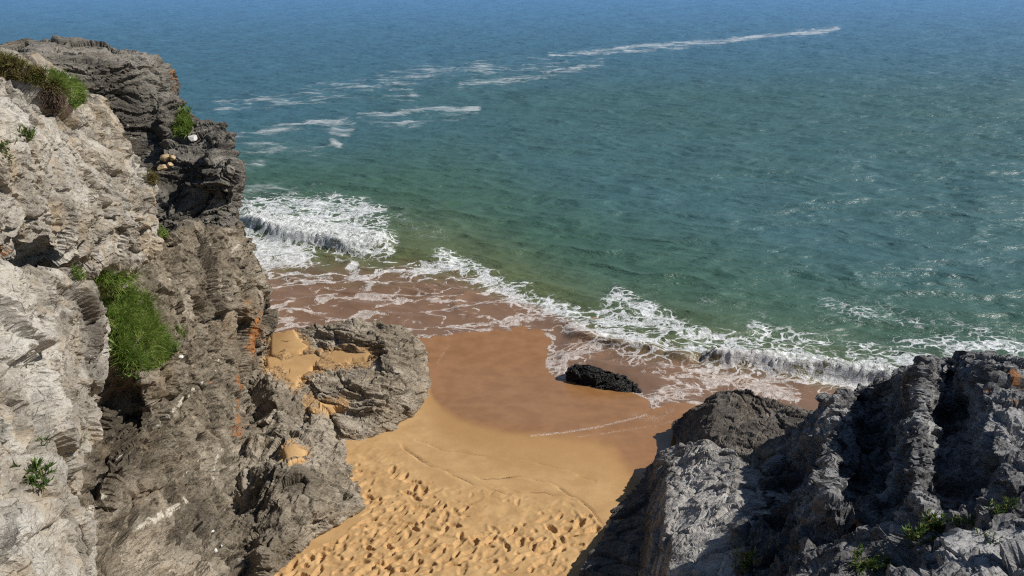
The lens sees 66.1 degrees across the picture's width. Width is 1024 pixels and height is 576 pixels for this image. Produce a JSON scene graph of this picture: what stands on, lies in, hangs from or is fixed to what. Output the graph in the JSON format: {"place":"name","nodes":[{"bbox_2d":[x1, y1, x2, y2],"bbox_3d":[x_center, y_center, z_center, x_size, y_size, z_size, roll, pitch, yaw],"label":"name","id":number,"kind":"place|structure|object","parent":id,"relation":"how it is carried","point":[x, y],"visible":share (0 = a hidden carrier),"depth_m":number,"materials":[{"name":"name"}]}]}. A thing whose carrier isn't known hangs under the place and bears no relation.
{"place":"outdoors","nodes":[
{"label":"outdoors","id":0,"kind":"place"},
{"bbox_2d":[274,317,699,575],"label":"beach sand","id":1,"kind":"structure","parent":0,"point":[503,453],"depth_m":16.32,"materials":[{"name":"beige sand"}]},
{"bbox_2d":[0,47,163,575],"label":"pale cliff","id":2,"kind":"structure","parent":1,"relation":"on","point":[76,189],"depth_m":8.86,"materials":[{"name":"grey stone"}]},
{"bbox_2d":[0,135,17,152],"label":"samphire plant","id":3,"kind":"object","parent":2,"relation":"on","point":[2,146],"visible":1,"depth_m":8.40,"materials":[{"name":"green plant"}]},
{"bbox_2d":[2,151,15,166],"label":"samphire plant","id":4,"kind":"object","parent":2,"relation":"on","point":[9,157],"visible":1,"depth_m":8.35,"materials":[{"name":"green plant"}]},
{"bbox_2d":[14,124,36,141],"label":"samphire plant","id":5,"kind":"object","parent":2,"relation":"on","point":[31,133],"visible":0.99,"depth_m":8.94,"materials":[{"name":"green plant"}]},
{"bbox_2d":[12,455,56,491],"bbox_3d":[-3.853,1.484,6.385,0.272,0.336,0.331,0,24,0],"label":"samphire plant","id":6,"kind":"object","parent":2,"relation":"on","point":[34,465],"visible":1,"depth_m":6.41,"materials":[{"name":"green plant"}]},
{"bbox_2d":[0,50,69,99],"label":"cliff top grass","id":7,"kind":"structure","parent":2,"relation":"on","point":[14,65],"depth_m":10.00,"materials":[{"name":"green plant"}]},
{"bbox_2d":[37,434,50,445],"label":"samphire plant","id":8,"kind":"object","parent":2,"relation":"on","point":[41,440],"visible":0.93,"depth_m":7.42,"materials":[{"name":"green plant"}]},
{"bbox_2d":[33,83,70,116],"bbox_3d":[-5.948,-2.411,10.255,0.386,0.510,0.401,0,24,0],"label":"grass tuft","id":9,"kind":"object","parent":2,"relation":"attached to","point":[57,102],"visible":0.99,"depth_m":10.19,"materials":[{"name":"brown plant"}]},
{"bbox_2d":[45,65,93,108],"bbox_3d":[-6.245,-2.895,11.224,0.528,0.849,2.569,-9,25,-19],"label":"grass tuft","id":10,"kind":"object","parent":2,"relation":"on","point":[77,86],"visible":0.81,"depth_m":10.67,"materials":[{"name":"green plant"}]},
{"bbox_2d":[69,94,81,107],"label":"samphire plant","id":11,"kind":"object","parent":2,"relation":"on","point":[73,101],"visible":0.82,"depth_m":10.59,"materials":[{"name":"green plant"}]},
{"bbox_2d":[70,263,90,280],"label":"grass tuft","id":12,"kind":"object","parent":2,"relation":"on","point":[78,271],"visible":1,"depth_m":9.30,"materials":[{"name":"green plant"}]},
{"bbox_2d":[139,167,163,184],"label":"grass tuft","id":13,"kind":"object","parent":2,"relation":"on","point":[152,178],"visible":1,"depth_m":12.59,"materials":[{"name":"green plant"}]},
{"bbox_2d":[0,35,186,171],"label":"flat topped crag","id":14,"kind":"structure","parent":1,"relation":"on","point":[138,90],"depth_m":22.15,"materials":[{"name":"grey stone"}]},
{"bbox_2d":[78,219,279,575],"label":"cliff buttress","id":15,"kind":"structure","parent":1,"relation":"on","point":[166,465],"depth_m":14.16,"materials":[{"name":"grey stone"}]},
{"bbox_2d":[114,348,149,380],"bbox_3d":[-6.010,1.224,12.442,0.588,0.469,0.416,0,24,0],"label":"samphire plant","id":16,"kind":"object","parent":15,"relation":"on","point":[125,373],"visible":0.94,"depth_m":12.44,"materials":[{"name":"green plant"}]},
{"bbox_2d":[92,266,181,378],"bbox_3d":[-6.256,0.427,12.812,1.301,2.707,2.400,-6,24,-14],"label":"grass tussock","id":17,"kind":"object","parent":15,"relation":"on","point":[131,325],"depth_m":12.83,"materials":[{"name":"green plant"}]},
{"bbox_2d":[144,354,158,370],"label":"samphire plant","id":18,"kind":"object","parent":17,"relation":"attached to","point":[150,368],"visible":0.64,"depth_m":13.14,"materials":[{"name":"green plant"}]},
{"bbox_2d":[157,224,171,238],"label":"grass tuft","id":19,"kind":"object","parent":15,"relation":"on","point":[160,232],"visible":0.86,"depth_m":15.95,"materials":[{"name":"green plant"}]},
{"bbox_2d":[169,339,181,354],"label":"samphire plant","id":20,"kind":"object","parent":15,"relation":"on","point":[176,347],"visible":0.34,"depth_m":14.20,"materials":[{"name":"green plant"}]},
{"bbox_2d":[174,324,187,337],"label":"grass tuft","id":21,"kind":"object","parent":15,"relation":"on","point":[185,334],"visible":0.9,"depth_m":15.48,"materials":[{"name":"green plant"}]},
{"bbox_2d":[154,112,246,232],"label":"stepped crag","id":22,"kind":"structure","parent":1,"relation":"on","point":[203,178],"depth_m":20.98,"materials":[{"name":"grey stone"}]},
{"bbox_2d":[157,164,168,170],"bbox_3d":[-9.344,-3.211,21.061,0.287,0.180,0.183,-18,29,-35],"label":"loose stone","id":23,"kind":"object","parent":22,"relation":"on","point":[163,167],"visible":1,"depth_m":21.02,"materials":[{"name":"beige stone"}]},
{"bbox_2d":[160,154,169,161],"bbox_3d":[-9.373,-3.523,21.362,0.226,0.224,0.318,15,28,30],"label":"loose stone","id":24,"kind":"object","parent":22,"relation":"on","point":[165,157],"visible":0.95,"depth_m":21.28,"materials":[{"name":"beige stone"}]},
{"bbox_2d":[167,104,194,137],"bbox_3d":[-9.303,-4.751,22.186,0.819,0.852,1.591,-9,25,-20],"label":"grass tuft","id":25,"kind":"object","parent":22,"relation":"on","point":[182,124],"visible":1,"depth_m":22.23,"materials":[{"name":"green plant"}]},
{"bbox_2d":[188,135,197,141],"bbox_3d":[-8.890,-4.172,21.892,0.215,0.180,0.236,9,25,19],"label":"loose stone","id":26,"kind":"object","parent":22,"relation":"on","point":[192,138],"visible":1,"depth_m":21.82,"materials":[{"name":"white stone"}]},
{"bbox_2d":[231,363,365,575],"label":"rock shelf","id":27,"kind":"object","parent":1,"relation":"on","point":[288,513],"visible":0.66,"depth_m":14.85,"materials":[{"name":"grey stone"}]},
{"bbox_2d":[280,444,306,465],"bbox_3d":[-4.259,3.306,15.525,0.601,0.596,1.277,-9,25,-20],"label":"sand pocket","id":28,"kind":"object","parent":27,"relation":"on","point":[296,451],"visible":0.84,"depth_m":15.40,"materials":[{"name":"beige sand"}]},
{"bbox_2d":[240,317,431,440],"bbox_3d":[-5.077,2.831,20.671,6.034,3.302,6.016,0,24,0],"label":"beach rock","id":29,"kind":"object","parent":1,"relation":"on","point":[385,386],"visible":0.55,"depth_m":19.58,"materials":[{"name":"grey stone"}]},
{"bbox_2d":[269,330,307,356],"bbox_3d":[-5.950,1.589,20.874,1.366,0.557,1.183,0,24,0],"label":"sand pocket","id":30,"kind":"object","parent":29,"relation":"on","point":[294,343],"visible":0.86,"depth_m":20.84,"materials":[{"name":"beige sand"}]},
{"bbox_2d":[265,350,370,386],"bbox_3d":[-5.015,2.095,19.782,3.068,0.486,2.092,0,24,0],"label":"sand pocket","id":31,"kind":"object","parent":29,"relation":"on","point":[297,367],"visible":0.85,"depth_m":20.12,"materials":[{"name":"beige sand"}]},
{"bbox_2d":[308,401,344,416],"bbox_3d":[-4.361,2.841,18.219,1.015,0.616,1.224,0,24,0],"label":"sand pocket","id":32,"kind":"object","parent":29,"relation":"on","point":[328,408],"visible":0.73,"depth_m":18.55,"materials":[{"name":"beige sand"}]},
{"bbox_2d":[565,364,641,392],"bbox_3d":[2.534,2.638,20.886,2.493,1.085,0.980,12,27,26],"label":"wedge rock","id":33,"kind":"object","parent":1,"relation":"on","point":[592,376],"visible":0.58,"depth_m":20.65,"materials":[{"name":"black stone"}]},
{"bbox_2d":[579,439,790,575],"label":"pale topped boulder","id":34,"kind":"object","parent":1,"relation":"on","point":[682,509],"visible":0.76,"depth_m":12.32,"materials":[{"name":"grey stone"}]},
{"bbox_2d":[671,389,811,469],"bbox_3d":[5.388,4.045,16.692,3.760,4.274,7.227,0,24,0],"label":"sloping slab rock","id":35,"kind":"object","parent":1,"relation":"on","point":[748,426],"visible":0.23,"depth_m":16.18,"materials":[{"name":"grey stone"}]},
{"bbox_2d":[730,350,1023,575],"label":"ridged crag","id":36,"kind":"structure","parent":1,"relation":"on","point":[877,464],"depth_m":9.28,"materials":[{"name":"grey stone"}]},
{"bbox_2d":[729,545,759,572],"bbox_3d":[2.649,3.079,8.927,0.329,0.261,0.322,8,25,18],"label":"samphire plant","id":37,"kind":"object","parent":36,"relation":"on","point":[748,555],"visible":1,"depth_m":8.94,"materials":[{"name":"green plant"}]},
{"bbox_2d":[848,542,885,575],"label":"samphire plant","id":38,"kind":"object","parent":36,"relation":"on","point":[870,561],"visible":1,"depth_m":6.64,"materials":[{"name":"green plant"}]},
{"bbox_2d":[870,549,896,571],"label":"samphire plant","id":39,"kind":"object","parent":36,"relation":"on","point":[887,561],"visible":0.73,"depth_m":6.67,"materials":[{"name":"green plant"}]},
{"bbox_2d":[899,521,936,547],"bbox_3d":[3.395,2.078,6.636,0.216,0.305,0.323,-10,25,-21],"label":"samphire plant","id":40,"kind":"object","parent":36,"relation":"on","point":[912,535],"visible":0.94,"depth_m":6.61,"materials":[{"name":"green plant"}]},
{"bbox_2d":[920,508,947,533],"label":"samphire plant","id":41,"kind":"object","parent":36,"relation":"on","point":[936,526],"visible":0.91,"depth_m":6.74,"materials":[{"name":"green plant"}]},
{"bbox_2d":[948,514,960,527],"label":"samphire plant","id":42,"kind":"object","parent":36,"relation":"on","point":[953,519],"visible":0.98,"depth_m":6.49,"materials":[{"name":"green plant"}]},
{"bbox_2d":[961,513,975,525],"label":"samphire plant","id":43,"kind":"object","parent":36,"relation":"on","point":[963,519],"visible":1,"depth_m":6.38,"materials":[{"name":"green plant"}]},
{"bbox_2d":[982,498,1006,521],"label":"samphire plant","id":44,"kind":"object","parent":36,"relation":"on","point":[997,508],"visible":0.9,"depth_m":5.99,"materials":[{"name":"green plant"}]},
{"bbox_2d":[986,532,1002,544],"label":"samphire plant","id":45,"kind":"object","parent":36,"relation":"on","point":[997,543],"visible":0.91,"depth_m":5.62,"materials":[{"name":"green plant"}]},
{"bbox_2d":[1001,497,1018,510],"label":"samphire plant","id":46,"kind":"object","parent":36,"relation":"on","point":[1009,502],"visible":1,"depth_m":5.99,"materials":[{"name":"green plant"}]},
{"bbox_2d":[0,0,1023,410],"bbox_3d":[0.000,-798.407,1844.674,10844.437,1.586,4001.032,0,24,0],"label":"sea water","id":47,"kind":"structure","parent":0,"point":[798,202],"depth_m":41.43,"materials":[{"name":"teal liquid"}]}
]}

